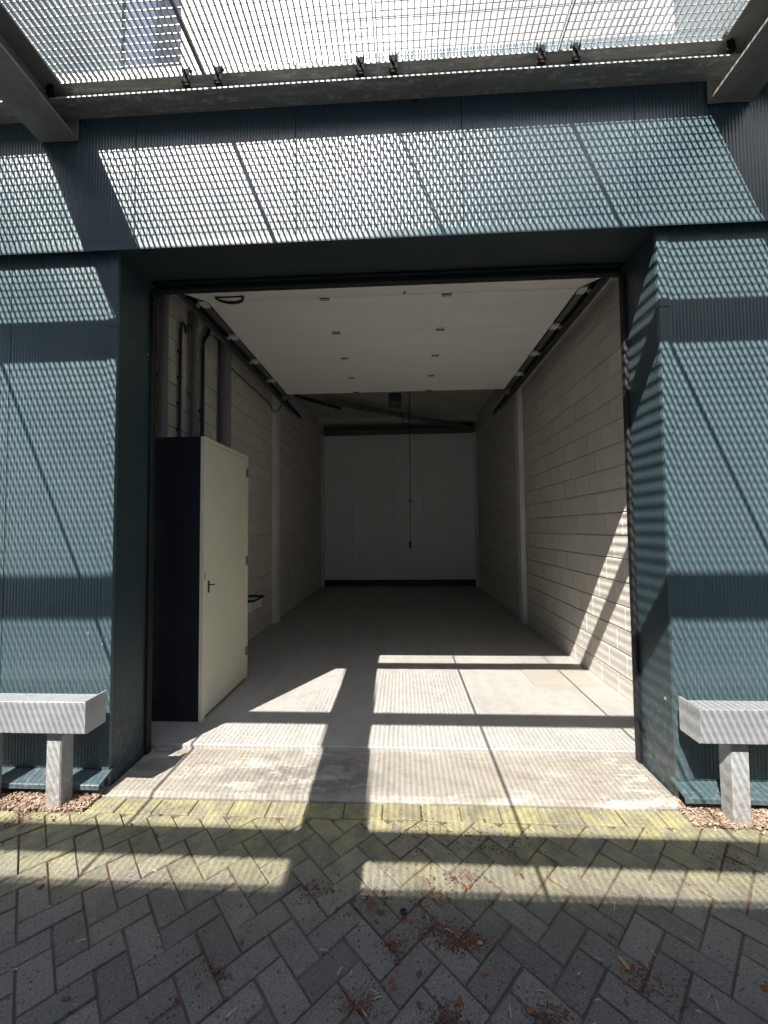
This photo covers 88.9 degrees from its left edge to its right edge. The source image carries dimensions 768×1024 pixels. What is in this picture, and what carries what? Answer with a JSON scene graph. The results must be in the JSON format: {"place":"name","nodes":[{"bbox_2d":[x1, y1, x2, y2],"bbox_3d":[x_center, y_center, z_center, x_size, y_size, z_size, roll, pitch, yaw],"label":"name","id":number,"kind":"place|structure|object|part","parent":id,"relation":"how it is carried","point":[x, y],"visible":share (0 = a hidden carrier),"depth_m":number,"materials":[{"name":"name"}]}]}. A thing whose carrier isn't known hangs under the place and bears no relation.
{"place":"outdoors","nodes":[
{"label":"outdoors","id":0,"kind":"place"},
{"bbox_2d":[0,796,767,1023],"bbox_3d":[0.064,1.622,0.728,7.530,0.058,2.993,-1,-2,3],"label":"paving","id":1,"kind":"structure","parent":0,"point":[39,1001],"depth_m":1.60,"materials":[{"name":"grey brick"}]},
{"bbox_2d":[0,690,105,807],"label":"bench","id":2,"kind":"object","parent":1,"relation":"on","point":[60,720],"visible":0.92,"depth_m":2.21,"materials":[{"name":"grey concrete"}]},
{"bbox_2d":[61,996,70,1001],"bbox_3d":[-1.065,1.630,1.311,0.026,0.006,0.012,0,-2,-10],"label":"fallen leaf","id":3,"kind":"object","parent":1,"relation":"on","point":[65,998],"visible":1,"depth_m":1.31,"materials":[{"name":"brown plant"}]},
{"bbox_2d":[0,797,766,1023],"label":"leaf litter","id":4,"kind":"object","parent":1,"relation":"on","point":[468,939],"visible":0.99,"depth_m":1.47,"materials":[{"name":"brown plant"}]},
{"bbox_2d":[0,0,767,805],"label":"storage building","id":5,"kind":"structure","parent":1,"relation":"on","point":[518,506],"depth_m":2.49,"materials":[{"name":"paint"}]},
{"bbox_2d":[0,1,78,141],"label":"gallery girder","id":6,"kind":"object","parent":5,"relation":"attached to","point":[27,75],"visible":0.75,"depth_m":2.27,"materials":[{"name":"grey metal"}]},
{"bbox_2d":[0,99,21,123],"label":"gallery crossbeam","id":7,"kind":"object","parent":6,"relation":"attached to","point":[7,115],"visible":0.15,"depth_m":2.48,"materials":[{"name":"metal"}]},
{"bbox_2d":[46,39,741,119],"bbox_3d":[-0.022,-2.586,2.354,4.123,0.100,0.124,-1,-2,3],"label":"gallery crossbeam","id":8,"kind":"object","parent":6,"relation":"attached to","point":[646,64],"visible":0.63,"depth_m":2.33,"materials":[{"name":"metal"}]},
{"bbox_2d":[2,0,200,97],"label":"grating panel","id":9,"kind":"object","parent":8,"relation":"on","point":[49,92],"visible":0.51,"depth_m":2.19,"materials":[{"name":"metal"}]},
{"bbox_2d":[169,0,375,86],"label":"grating panel","id":10,"kind":"object","parent":8,"relation":"on","point":[219,69],"visible":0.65,"depth_m":2.18,"materials":[{"name":"metal"}]},
{"bbox_2d":[374,0,572,75],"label":"grating panel","id":11,"kind":"object","parent":8,"relation":"on","point":[539,48],"visible":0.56,"depth_m":2.16,"materials":[{"name":"metal"}]},
{"bbox_2d":[558,0,749,63],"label":"grating panel","id":12,"kind":"object","parent":8,"relation":"on","point":[576,52],"visible":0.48,"depth_m":2.14,"materials":[{"name":"metal"}]},
{"bbox_2d":[157,295,169,436],"bbox_3d":[-1.929,-1.458,3.413,0.104,1.706,0.084,-1,-2,3],"label":"pipe","id":13,"kind":"object","parent":5,"relation":"attached to","point":[162,376],"visible":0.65,"depth_m":3.38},
{"bbox_2d":[176,322,186,436],"bbox_3d":[-1.939,-1.215,3.762,0.045,1.250,0.122,-1,-2,3],"label":"conduit","id":14,"kind":"object","parent":5,"relation":"attached to","point":[179,402],"visible":0.94,"depth_m":3.71,"materials":[{"name":"plastic"}]},
{"bbox_2d":[187,310,198,436],"bbox_3d":[-1.907,-1.437,3.912,0.101,1.706,0.078,-1,-2,3],"label":"pipe","id":15,"kind":"object","parent":5,"relation":"attached to","point":[194,326],"visible":0.73,"depth_m":3.88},
{"bbox_2d":[198,327,210,435],"bbox_3d":[-1.914,-1.426,4.193,0.061,1.706,0.179,-1,-2,3],"label":"conduit","id":16,"kind":"object","parent":5,"relation":"attached to","point":[202,392],"visible":0.73,"depth_m":4.11,"materials":[{"name":"plastic"}]},
{"bbox_2d":[218,340,231,447],"bbox_3d":[-1.838,-0.273,4.517,0.135,3.984,0.135,2,-3,-42],"label":"drain pipe","id":17,"kind":"object","parent":5,"relation":"attached to","point":[224,388],"visible":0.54,"depth_m":4.51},
{"bbox_2d":[248,595,264,612],"bbox_3d":[-1.742,1.198,5.114,0.255,0.165,0.400,-1,-2,3],"label":"wall basin","id":18,"kind":"object","parent":5,"relation":"attached to","point":[254,603],"depth_m":5.13,"materials":[{"name":"white ceramic"}]},
{"bbox_2d":[231,367,281,412],"bbox_3d":[-1.860,-1.747,5.647,0.110,0.170,1.811,-1,-2,6],"label":"cable","id":19,"kind":"object","parent":5,"relation":"attached to","point":[254,389],"visible":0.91,"depth_m":5.54,"materials":[{"name":"black rubber"}]},
{"bbox_2d":[144,263,642,763],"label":"sectional door","id":20,"kind":"structure","parent":5,"relation":"attached to","point":[438,330],"depth_m":3.92,"materials":[{"name":"black metal"}]},
{"bbox_2d":[185,278,599,303],"bbox_3d":[0.032,-1.902,3.296,3.400,0.279,0.594,-1,-2,3],"label":"door panel","id":21,"kind":"structure","parent":20,"relation":"in","point":[226,297],"depth_m":3.38,"materials":[{"name":"white metal"}]},
{"bbox_2d":[209,288,577,334],"bbox_3d":[0.060,-1.993,3.906,3.400,0.054,0.668,-1,-2,3],"label":"door panel","id":22,"kind":"structure","parent":20,"relation":"in","point":[541,306],"depth_m":3.88,"materials":[{"name":"white metal"}]},
{"bbox_2d":[237,325,550,359],"bbox_3d":[0.090,-1.968,4.545,3.400,0.052,0.668,-1,-2,3],"label":"door panel","id":23,"kind":"structure","parent":20,"relation":"in","point":[500,339],"depth_m":4.52,"materials":[{"name":"white metal"}]},
{"bbox_2d":[258,352,530,378],"bbox_3d":[0.121,-1.942,5.183,3.400,0.052,0.668,-1,-2,3],"label":"door panel","id":24,"kind":"structure","parent":20,"relation":"in","point":[510,362],"depth_m":5.16,"materials":[{"name":"white metal"}]},
{"bbox_2d":[275,373,514,393],"bbox_3d":[0.151,-1.916,5.819,3.400,0.052,0.663,-1,-2,3],"label":"door panel","id":25,"kind":"structure","parent":20,"relation":"in","point":[431,382],"depth_m":5.80,"materials":[{"name":"white metal"}]},
{"bbox_2d":[388,392,408,424],"bbox_3d":[0.176,-2.050,4.956,0.344,1.095,3.400,-1,-2,3],"label":"door operator","id":26,"kind":"object","parent":5,"relation":"attached to","point":[394,399],"depth_m":6.33,"materials":[{"name":"plastic"}]},
{"bbox_2d":[156,0,640,67],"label":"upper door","id":27,"kind":"structure","parent":5,"relation":"in","point":[397,21],"depth_m":2.82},
{"bbox_2d":[409,391,411,548],"bbox_3d":[0.440,-0.936,6.741,0.064,3.102,0.530,-1,-2,3],"label":"pull switch","id":28,"kind":"object","parent":5,"relation":"attached to","point":[410,500],"visible":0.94,"depth_m":6.50,"materials":[{"name":"black plastic"}]},
{"bbox_2d":[0,789,767,832],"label":"soil strip","id":29,"kind":"object","parent":1,"relation":"on","point":[67,812],"visible":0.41,"depth_m":2.19,"materials":[{"name":"brown soil"}]},
{"bbox_2d":[0,786,767,834],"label":"wood chips","id":30,"kind":"object","parent":29,"relation":"on","point":[696,816],"visible":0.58,"depth_m":2.20,"materials":[{"name":"brown wood"}]},
{"bbox_2d":[10,828,767,1023],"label":"twigs","id":31,"kind":"object","parent":1,"relation":"on","point":[451,931],"visible":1,"depth_m":1.42,"materials":[{"name":"wood"}]},
{"bbox_2d":[102,748,683,810],"bbox_3d":[0.007,1.687,2.472,3.326,0.074,0.476,-1,-2,3],"label":"threshold","id":32,"kind":"object","parent":1,"relation":"on","point":[588,782],"visible":0.82,"depth_m":2.42,"materials":[{"name":"concrete"}]},
{"bbox_2d":[400,907,406,914],"bbox_3d":[0.080,1.625,1.596,0.026,0.017,0.020,10,-1,-25],"label":"bottle cap","id":33,"kind":"object","parent":1,"relation":"on","point":[403,910],"visible":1,"depth_m":1.59,"materials":[{"name":"blue paint"}]},
{"bbox_2d":[416,970,421,976],"bbox_3d":[0.124,1.622,1.377,0.020,0.004,0.020,-1,-2,3],"label":"fallen leaf","id":34,"kind":"object","parent":1,"relation":"on","point":[419,973],"visible":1,"depth_m":1.38,"materials":[{"name":"brown plant"}]},
{"bbox_2d":[456,995,462,1005],"bbox_3d":[0.250,1.616,1.294,0.028,0.006,0.020,2,-3,-42],"label":"fallen leaf","id":35,"kind":"object","parent":1,"relation":"on","point":[459,1000],"visible":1,"depth_m":1.30,"materials":[{"name":"brown plant"}]},
{"bbox_2d":[525,1005,533,1013],"bbox_3d":[0.471,1.613,1.269,0.022,0.005,0.025,-1,-2,3],"label":"fallen leaf","id":36,"kind":"object","parent":1,"relation":"on","point":[529,1010],"visible":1,"depth_m":1.27,"materials":[{"name":"brown plant"}]},
{"bbox_2d":[618,956,629,969],"bbox_3d":[0.859,1.614,1.402,0.012,0.006,0.042,0,-2,-17],"label":"wood splinter","id":37,"kind":"object","parent":1,"relation":"on","point":[623,962],"visible":1,"depth_m":1.40,"materials":[{"name":"beige plant"}]},
{"bbox_2d":[679,696,767,827],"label":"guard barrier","id":38,"kind":"object","parent":1,"relation":"on","point":[733,729],"visible":0.9,"depth_m":2.04,"materials":[{"name":"grey concrete"}]},
{"bbox_2d":[706,0,767,103],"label":"gallery girder","id":39,"kind":"object","parent":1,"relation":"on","point":[745,79],"visible":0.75,"depth_m":2.17,"materials":[{"name":"grey metal"}]},
{"bbox_2d":[760,984,767,991],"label":"fallen leaf","id":40,"kind":"object","parent":1,"relation":"on","point":[764,987],"visible":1,"depth_m":1.32,"materials":[{"name":"brown plant"}]},
{"bbox_2d":[151,586,635,757],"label":"garage floor","id":41,"kind":"structure","parent":0,"point":[431,669],"depth_m":3.66,"materials":[{"name":"concrete"}]},
{"bbox_2d":[152,436,248,721],"bbox_3d":[-1.632,0.542,3.602,0.489,2.278,0.905,-1,-2,3],"label":"meter cupboard","id":42,"kind":"object","parent":41,"relation":"on","point":[200,629],"visible":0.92,"depth_m":3.18,"materials":[{"name":"black paint"}]},
{"bbox_3d":[-1.423,0.547,3.611,0.071,2.214,0.852,-1,-2,3],"label":"door","id":43,"kind":"part","parent":42,"relation":"part of","materials":[{"name":"beige paint"}]},
{"bbox_2d":[516,663,601,686],"bbox_3d":[1.760,1.663,4.014,0.630,0.005,0.625,-1,-2,3],"label":"floor plate","id":44,"kind":"object","parent":41,"relation":"on","point":[555,675],"visible":1,"depth_m":3.97,"materials":[{"name":"beige concrete"}]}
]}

